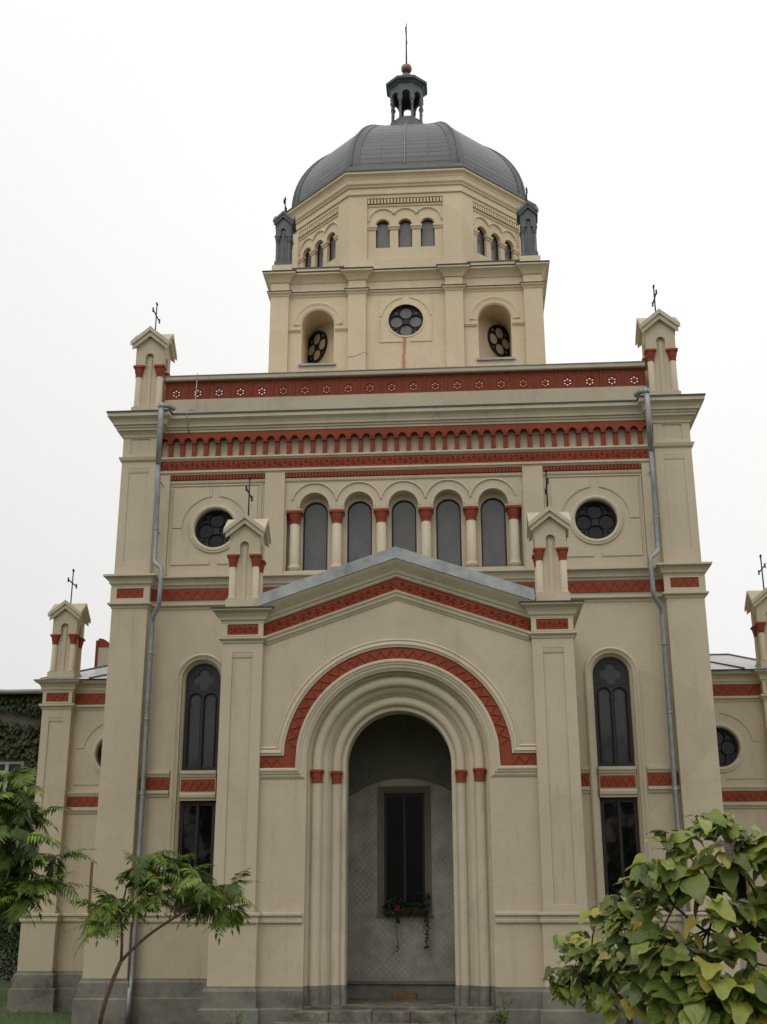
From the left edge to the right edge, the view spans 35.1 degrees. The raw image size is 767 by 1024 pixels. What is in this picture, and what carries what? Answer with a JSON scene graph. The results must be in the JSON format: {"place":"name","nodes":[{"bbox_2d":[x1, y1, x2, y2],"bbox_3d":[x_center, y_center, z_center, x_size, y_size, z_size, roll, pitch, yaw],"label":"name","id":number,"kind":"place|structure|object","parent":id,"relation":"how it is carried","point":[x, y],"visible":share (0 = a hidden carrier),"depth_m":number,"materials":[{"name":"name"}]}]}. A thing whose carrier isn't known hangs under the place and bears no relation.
{"place":"outdoors","nodes":[
{"label":"outdoors","id":0,"kind":"place"},
{"bbox_2d":[0,689,42,984],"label":"neighbour house","id":1,"kind":"structure","parent":0,"point":[20,718],"depth_m":33.38,"materials":[{"name":"plant"}]},
{"bbox_2d":[0,761,24,804],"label":"window","id":2,"kind":"structure","parent":1,"relation":"in","point":[8,766],"depth_m":33.22,"materials":[{"name":"white glass"}]},
{"bbox_2d":[0,985,71,1023],"bbox_3d":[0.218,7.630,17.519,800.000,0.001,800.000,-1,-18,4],"label":"ground","id":3,"kind":"structure","parent":0,"point":[4,994],"depth_m":21.64,"materials":[{"name":"green plant"}]},
{"bbox_2d":[0,851,28,982],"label":"broadleaf tree","id":4,"kind":"object","parent":3,"relation":"on","point":[10,949],"visible":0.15,"depth_m":26.58,"materials":[{"name":"green plant"}]},
{"bbox_2d":[0,764,97,938],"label":"sumac tree","id":5,"kind":"object","parent":3,"relation":"on","point":[19,818],"visible":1,"depth_m":8.35,"materials":[{"name":"green plant"}]},
{"bbox_2d":[57,850,262,1023],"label":"sumac tree","id":6,"kind":"object","parent":3,"relation":"on","point":[219,899],"visible":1,"depth_m":10.53,"materials":[{"name":"green plant"}]},
{"bbox_2d":[226,1010,242,1023],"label":"weed","id":7,"kind":"object","parent":3,"relation":"on","point":[236,1017],"visible":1,"depth_m":17.41,"materials":[{"name":"green plant"}]},
{"bbox_2d":[6,23,766,1023],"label":"church","id":8,"kind":"structure","parent":3,"relation":"on","point":[406,579],"depth_m":21.64,"materials":[{"name":"paint"}]},
{"bbox_2d":[87,862,93,912],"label":"window","id":9,"kind":"structure","parent":8,"relation":"in","point":[92,863],"depth_m":23.53,"materials":[{"name":"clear glass"}]},
{"bbox_2d":[97,743,101,765],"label":"rose window","id":10,"kind":"structure","parent":8,"relation":"in","point":[100,748],"depth_m":24.43,"materials":[{"name":"black glass"}]},
{"bbox_2d":[177,801,215,911],"bbox_3d":[-3.259,5.974,21.061,0.636,1.850,0.075,-1,-18,4],"label":"window","id":11,"kind":"structure","parent":8,"relation":"in","point":[197,818],"depth_m":21.18,"materials":[{"name":"black glass"}]},
{"bbox_2d":[182,664,220,770],"bbox_3d":[-3.264,3.681,21.817,0.636,1.918,0.075,-1,-18,4],"label":"window","id":12,"kind":"structure","parent":8,"relation":"in","point":[203,683],"depth_m":21.81,"materials":[{"name":"black glass"}]},
{"bbox_2d":[195,510,232,546],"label":"rose window","id":13,"kind":"structure","parent":8,"relation":"in","point":[209,528],"depth_m":22.98,"materials":[{"name":"grey glass"}]},
{"bbox_2d":[306,249,310,266],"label":"window","id":14,"kind":"structure","parent":8,"relation":"in","point":[308,258],"depth_m":27.77,"materials":[{"name":"grey glass"}]},
{"bbox_2d":[302,502,327,570],"bbox_3d":[-1.281,0.490,22.876,0.470,1.406,0.050,-1,-18,4],"label":"window","id":15,"kind":"structure","parent":8,"relation":"in","point":[315,520],"depth_m":22.89,"materials":[{"name":"grey glass"}]},
{"bbox_2d":[308,330,327,362],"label":"round window","id":16,"kind":"structure","parent":8,"relation":"in","point":[322,352],"depth_m":26.52,"materials":[{"name":"black metal"}]},
{"bbox_2d":[317,242,322,266],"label":"window","id":17,"kind":"structure","parent":8,"relation":"in","point":[320,251],"depth_m":27.43,"materials":[{"name":"grey glass"}]},
{"bbox_2d":[329,234,335,261],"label":"window","id":18,"kind":"structure","parent":8,"relation":"in","point":[332,256],"depth_m":27.09,"materials":[{"name":"grey glass"}]},
{"bbox_2d":[347,501,371,562],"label":"window","id":19,"kind":"structure","parent":8,"relation":"in","point":[359,515],"depth_m":22.86,"materials":[{"name":"grey glass"}]},
{"bbox_2d":[376,222,389,247],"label":"window","id":20,"kind":"structure","parent":8,"relation":"in","point":[382,233],"depth_m":26.56,"materials":[{"name":"grey glass"}]},
{"bbox_2d":[392,500,416,552],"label":"window","id":21,"kind":"structure","parent":8,"relation":"in","point":[404,527],"depth_m":22.84,"materials":[{"name":"grey glass"}]},
{"bbox_2d":[393,992,415,998],"bbox_3d":[0.338,7.763,19.454,0.380,0.094,0.045,-1,-18,4],"label":"plank","id":22,"kind":"object","parent":8,"relation":"on","point":[404,995],"visible":1,"depth_m":19.43,"materials":[{"name":"brown wood"}]},
{"bbox_2d":[384,793,425,907],"bbox_3d":[0.358,5.729,20.347,0.680,1.950,0.040,-1,-18,4],"label":"window","id":23,"kind":"structure","parent":8,"relation":"in","point":[404,826],"depth_m":20.38,"materials":[{"name":"black glass"}]},
{"bbox_2d":[399,221,411,246],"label":"window","id":24,"kind":"structure","parent":8,"relation":"in","point":[405,232],"depth_m":26.54,"materials":[{"name":"grey glass"}]},
{"bbox_2d":[388,304,422,335],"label":"round window","id":25,"kind":"structure","parent":8,"relation":"in","point":[405,319],"depth_m":25.81,"materials":[{"name":"grey glass"}]},
{"bbox_2d":[382,891,430,952],"bbox_3d":[0.377,6.701,19.789,0.819,0.976,0.335,-1,-18,4],"label":"flower box","id":26,"kind":"object","parent":8,"relation":"attached to","point":[397,910],"visible":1,"depth_m":19.81,"materials":[{"name":"green plant"}]},
{"bbox_2d":[421,220,434,245],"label":"window","id":27,"kind":"structure","parent":8,"relation":"in","point":[427,231],"depth_m":26.50,"materials":[{"name":"grey glass"}]},
{"bbox_2d":[436,499,461,566],"bbox_3d":[1.225,0.430,22.713,0.470,1.406,0.050,-1,-18,4],"label":"window","id":28,"kind":"structure","parent":8,"relation":"in","point":[448,512],"depth_m":22.74,"materials":[{"name":"grey glass"}]},
{"bbox_2d":[477,228,484,255],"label":"window","id":29,"kind":"structure","parent":8,"relation":"in","point":[480,237],"depth_m":26.88,"materials":[{"name":"grey glass"}]},
{"bbox_2d":[480,498,506,566],"bbox_3d":[2.061,0.411,22.659,0.470,1.406,0.050,-1,-18,4],"label":"window","id":30,"kind":"structure","parent":8,"relation":"in","point":[493,512],"depth_m":22.66,"materials":[{"name":"grey glass"}]},
{"bbox_2d":[491,235,497,259],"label":"window","id":31,"kind":"structure","parent":8,"relation":"in","point":[494,247],"depth_m":27.16,"materials":[{"name":"grey glass"}]},
{"bbox_2d":[487,324,509,356],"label":"round window","id":32,"kind":"structure","parent":8,"relation":"in","point":[499,340],"depth_m":26.27,"materials":[{"name":"black metal"}]},
{"bbox_2d":[504,242,511,259],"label":"window","id":33,"kind":"structure","parent":8,"relation":"in","point":[508,256],"depth_m":27.47,"materials":[{"name":"grey glass"}]},
{"bbox_2d":[575,501,616,538],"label":"rose window","id":34,"kind":"structure","parent":8,"relation":"in","point":[594,519],"depth_m":22.51,"materials":[{"name":"black glass"}]},
{"bbox_2d":[593,657,634,765],"bbox_3d":[4.038,3.507,21.341,0.636,1.918,0.075,-1,-18,4],"label":"window","id":35,"kind":"structure","parent":8,"relation":"in","point":[612,705],"depth_m":21.33,"materials":[{"name":"black glass"}]},
{"bbox_2d":[600,797,639,909],"bbox_3d":[4.044,5.800,20.585,0.636,1.850,0.075,-1,-18,4],"label":"window","id":36,"kind":"structure","parent":8,"relation":"in","point":[619,816],"depth_m":20.67,"materials":[{"name":"black glass"}]},
{"bbox_2d":[716,728,737,766],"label":"rose window","id":37,"kind":"structure","parent":8,"relation":"in","point":[727,743],"depth_m":23.65,"materials":[{"name":"grey glass"}]},
{"bbox_2d":[731,868,749,901],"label":"window","id":38,"kind":"structure","parent":8,"relation":"in","point":[743,886],"depth_m":22.70,"materials":[{"name":"black glass"}]},
{"bbox_2d":[496,998,512,1023],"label":"weed","id":39,"kind":"object","parent":3,"relation":"on","point":[503,1014],"visible":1,"depth_m":17.09,"materials":[{"name":"green plant"}]},
{"bbox_2d":[540,894,657,1023],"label":"catalpa tree","id":40,"kind":"object","parent":3,"relation":"on","point":[601,963],"visible":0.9,"depth_m":7.44,"materials":[{"name":"green plant"}]},
{"bbox_2d":[613,808,766,1023],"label":"catalpa tree","id":41,"kind":"object","parent":3,"relation":"on","point":[701,990],"visible":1,"depth_m":6.24,"materials":[{"name":"green plant"}]},
{"bbox_2d":[0,997,173,1023],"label":"grass","id":42,"kind":"structure","parent":0,"point":[29,1015],"depth_m":21.21,"materials":[{"name":"green plant"}]},
{"bbox_2d":[0,0,766,688],"label":"sky","id":43,"kind":"structure","parent":0,"point":[151,151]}
]}

